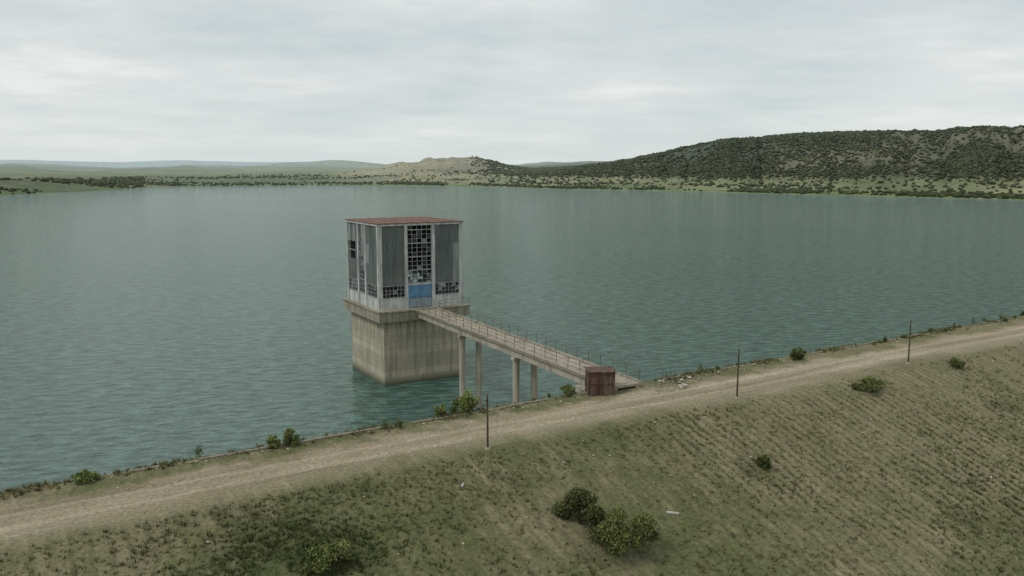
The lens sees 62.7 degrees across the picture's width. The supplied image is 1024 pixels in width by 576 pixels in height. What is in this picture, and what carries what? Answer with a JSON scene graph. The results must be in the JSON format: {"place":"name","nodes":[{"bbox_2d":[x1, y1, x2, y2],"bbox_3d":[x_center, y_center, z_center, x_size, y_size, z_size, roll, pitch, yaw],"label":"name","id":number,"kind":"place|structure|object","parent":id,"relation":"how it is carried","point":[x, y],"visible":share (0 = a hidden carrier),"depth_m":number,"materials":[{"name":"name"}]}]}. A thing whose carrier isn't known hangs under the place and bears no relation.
{"place":"outdoors","nodes":[
{"label":"outdoors","id":0,"kind":"place"},
{"bbox_2d":[0,185,1023,490],"bbox_3d":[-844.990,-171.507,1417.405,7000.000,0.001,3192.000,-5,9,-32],"label":"lake water","id":1,"kind":"structure","parent":0,"point":[150,325],"depth_m":193.27,"materials":[{"name":"teal liquid"}]},
{"bbox_2d":[342,216,470,385],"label":"intake tower","id":2,"kind":"structure","parent":1,"relation":"in","point":[396,340],"depth_m":111.28,"materials":[{"name":"concrete"}]},
{"bbox_2d":[0,316,1023,575],"bbox_3d":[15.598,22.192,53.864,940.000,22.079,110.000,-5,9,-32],"label":"dam embankment","id":3,"kind":"structure","parent":0,"point":[42,518],"depth_m":54.25,"materials":[{"name":"green plant"}]},
{"bbox_2d":[68,469,100,483],"bbox_3d":[-25.576,11.351,50.446,1.720,0.854,1.591,7,11,43],"label":"bush","id":4,"kind":"object","parent":3,"relation":"on","point":[80,477],"visible":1,"depth_m":50.33,"materials":[{"name":"green plant"}]},
{"bbox_2d":[265,434,280,449],"bbox_3d":[-15.969,10.342,56.397,0.872,1.109,0.960,5,9,30],"label":"bush","id":5,"kind":"object","parent":3,"relation":"on","point":[273,442],"visible":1,"depth_m":56.23,"materials":[{"name":"green plant"}]},
{"bbox_2d":[281,427,299,446],"bbox_3d":[-15.020,10.112,56.933,1.340,1.405,1.214,0,8,0],"label":"bush","id":6,"kind":"object","parent":3,"relation":"on","point":[288,433],"visible":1,"depth_m":56.80,"materials":[{"name":"green plant"}]},
{"bbox_2d":[297,537,360,575],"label":"bush","id":7,"kind":"object","parent":3,"relation":"on","point":[327,553],"visible":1,"depth_m":43.22,"materials":[{"name":"green plant"}]},
{"bbox_2d":[433,402,446,415],"bbox_3d":[-5.380,9.316,63.765,1.161,1.243,1.290,6,10,36],"label":"bush","id":8,"kind":"object","parent":3,"relation":"on","point":[440,410],"visible":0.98,"depth_m":63.63,"materials":[{"name":"green plant"}]},
{"bbox_2d":[449,388,480,413],"bbox_3d":[-3.585,8.810,64.476,2.169,1.899,2.185,7,11,42],"label":"bush","id":9,"kind":"object","parent":3,"relation":"on","point":[466,401],"visible":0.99,"depth_m":64.23,"materials":[{"name":"green plant"}]},
{"bbox_2d":[485,394,490,449],"bbox_3d":[-1.626,9.120,56.037,0.554,4.151,0.554,5,10,34],"label":"utility pole","id":10,"kind":"object","parent":3,"relation":"on","point":[487,447],"visible":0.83,"depth_m":56.02,"materials":[{"name":"brown wood"}]},
{"bbox_2d":[5,318,1017,572],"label":"scattered stones","id":11,"kind":"object","parent":3,"relation":"on","point":[681,384],"visible":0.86,"depth_m":61.65,"materials":[{"name":"grey stone"}]},
{"bbox_2d":[0,316,1023,575],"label":"grass tufts","id":12,"kind":"object","parent":3,"relation":"on","point":[244,554],"visible":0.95,"depth_m":52.90,"materials":[{"name":"green plant"}]},
{"bbox_2d":[416,301,641,407],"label":"footbridge","id":13,"kind":"object","parent":3,"relation":"on","point":[537,355],"visible":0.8,"depth_m":87.63,"materials":[{"name":"concrete"}]},
{"bbox_2d":[560,383,576,395],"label":"bush","id":14,"kind":"object","parent":3,"relation":"on","point":[569,388],"visible":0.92,"depth_m":69.70,"materials":[{"name":"green plant"}]},
{"bbox_2d":[461,483,678,513],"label":"scrap boards","id":15,"kind":"object","parent":3,"relation":"on","point":[462,485],"visible":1,"depth_m":52.19,"materials":[{"name":"white paint"}]},
{"bbox_2d":[129,316,1023,472],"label":"kerb","id":16,"kind":"structure","parent":3,"relation":"on","point":[307,440],"depth_m":60.19,"materials":[{"name":"concrete"}]},
{"bbox_2d":[551,483,607,530],"bbox_3d":[4.103,12.789,50.026,3.403,2.501,2.856,4,9,26],"label":"bush","id":17,"kind":"object","parent":3,"relation":"on","point":[586,497],"visible":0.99,"depth_m":49.66,"materials":[{"name":"green plant"}]},
{"bbox_2d":[584,366,616,395],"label":"rusty metal shed","id":18,"kind":"structure","parent":3,"relation":"on","point":[599,380],"depth_m":69.35,"materials":[{"name":"metal"}]},
{"bbox_2d":[192,311,1023,457],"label":"crest weeds","id":19,"kind":"object","parent":3,"relation":"on","point":[567,394],"visible":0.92,"depth_m":78.55,"materials":[{"name":"green plant"}]},
{"bbox_2d":[584,504,661,557],"bbox_3d":[6.317,13.727,48.342,4.220,2.960,4.001,7,11,42],"label":"bush","id":20,"kind":"object","parent":3,"relation":"on","point":[644,525],"visible":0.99,"depth_m":47.70,"materials":[{"name":"green plant"}]},
{"bbox_2d":[662,369,675,382],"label":"fence posts","id":21,"kind":"object","parent":3,"relation":"on","point":[666,377],"visible":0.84,"depth_m":73.19,"materials":[{"name":"metal"}]},
{"bbox_2d":[734,349,739,398],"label":"utility pole","id":22,"kind":"object","parent":3,"relation":"on","point":[737,396],"visible":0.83,"depth_m":68.45,"materials":[{"name":"brown wood"}]},
{"bbox_2d":[755,454,771,469],"bbox_3d":[17.504,12.088,58.612,1.173,1.350,1.281,0,8,0],"label":"bush","id":23,"kind":"object","parent":3,"relation":"on","point":[766,462],"visible":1,"depth_m":58.34,"materials":[{"name":"green plant"}]},
{"bbox_2d":[790,348,805,360],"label":"bush","id":24,"kind":"object","parent":3,"relation":"on","point":[795,355],"visible":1,"depth_m":82.42,"materials":[{"name":"green plant"}]},
{"bbox_2d":[848,375,887,391],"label":"bush","id":25,"kind":"object","parent":3,"relation":"on","point":[869,383],"visible":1,"depth_m":72.82,"materials":[{"name":"green plant"}]},
{"bbox_2d":[906,320,911,363],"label":"utility pole","id":26,"kind":"object","parent":3,"relation":"on","point":[907,362],"visible":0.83,"depth_m":80.58,"materials":[{"name":"brown wood"}]},
{"bbox_2d":[949,357,965,367],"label":"bush","id":27,"kind":"object","parent":3,"relation":"on","point":[955,363],"visible":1,"depth_m":80.51,"materials":[{"name":"green plant"}]},
{"bbox_2d":[0,127,1023,199],"bbox_3d":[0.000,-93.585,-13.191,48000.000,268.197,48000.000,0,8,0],"label":"terrain","id":28,"kind":"structure","parent":0,"point":[16,169],"depth_m":1494.56,"materials":[{"name":"green plant"}]},
{"bbox_2d":[0,125,1023,198],"bbox_3d":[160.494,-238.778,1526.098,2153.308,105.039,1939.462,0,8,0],"label":"distant trees","id":29,"kind":"object","parent":28,"relation":"on","point":[970,159],"visible":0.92,"depth_m":1335.82,"materials":[{"name":"green plant"}]},
{"bbox_2d":[0,0,1023,164],"label":"sky","id":30,"kind":"structure","parent":0,"point":[511,82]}
]}

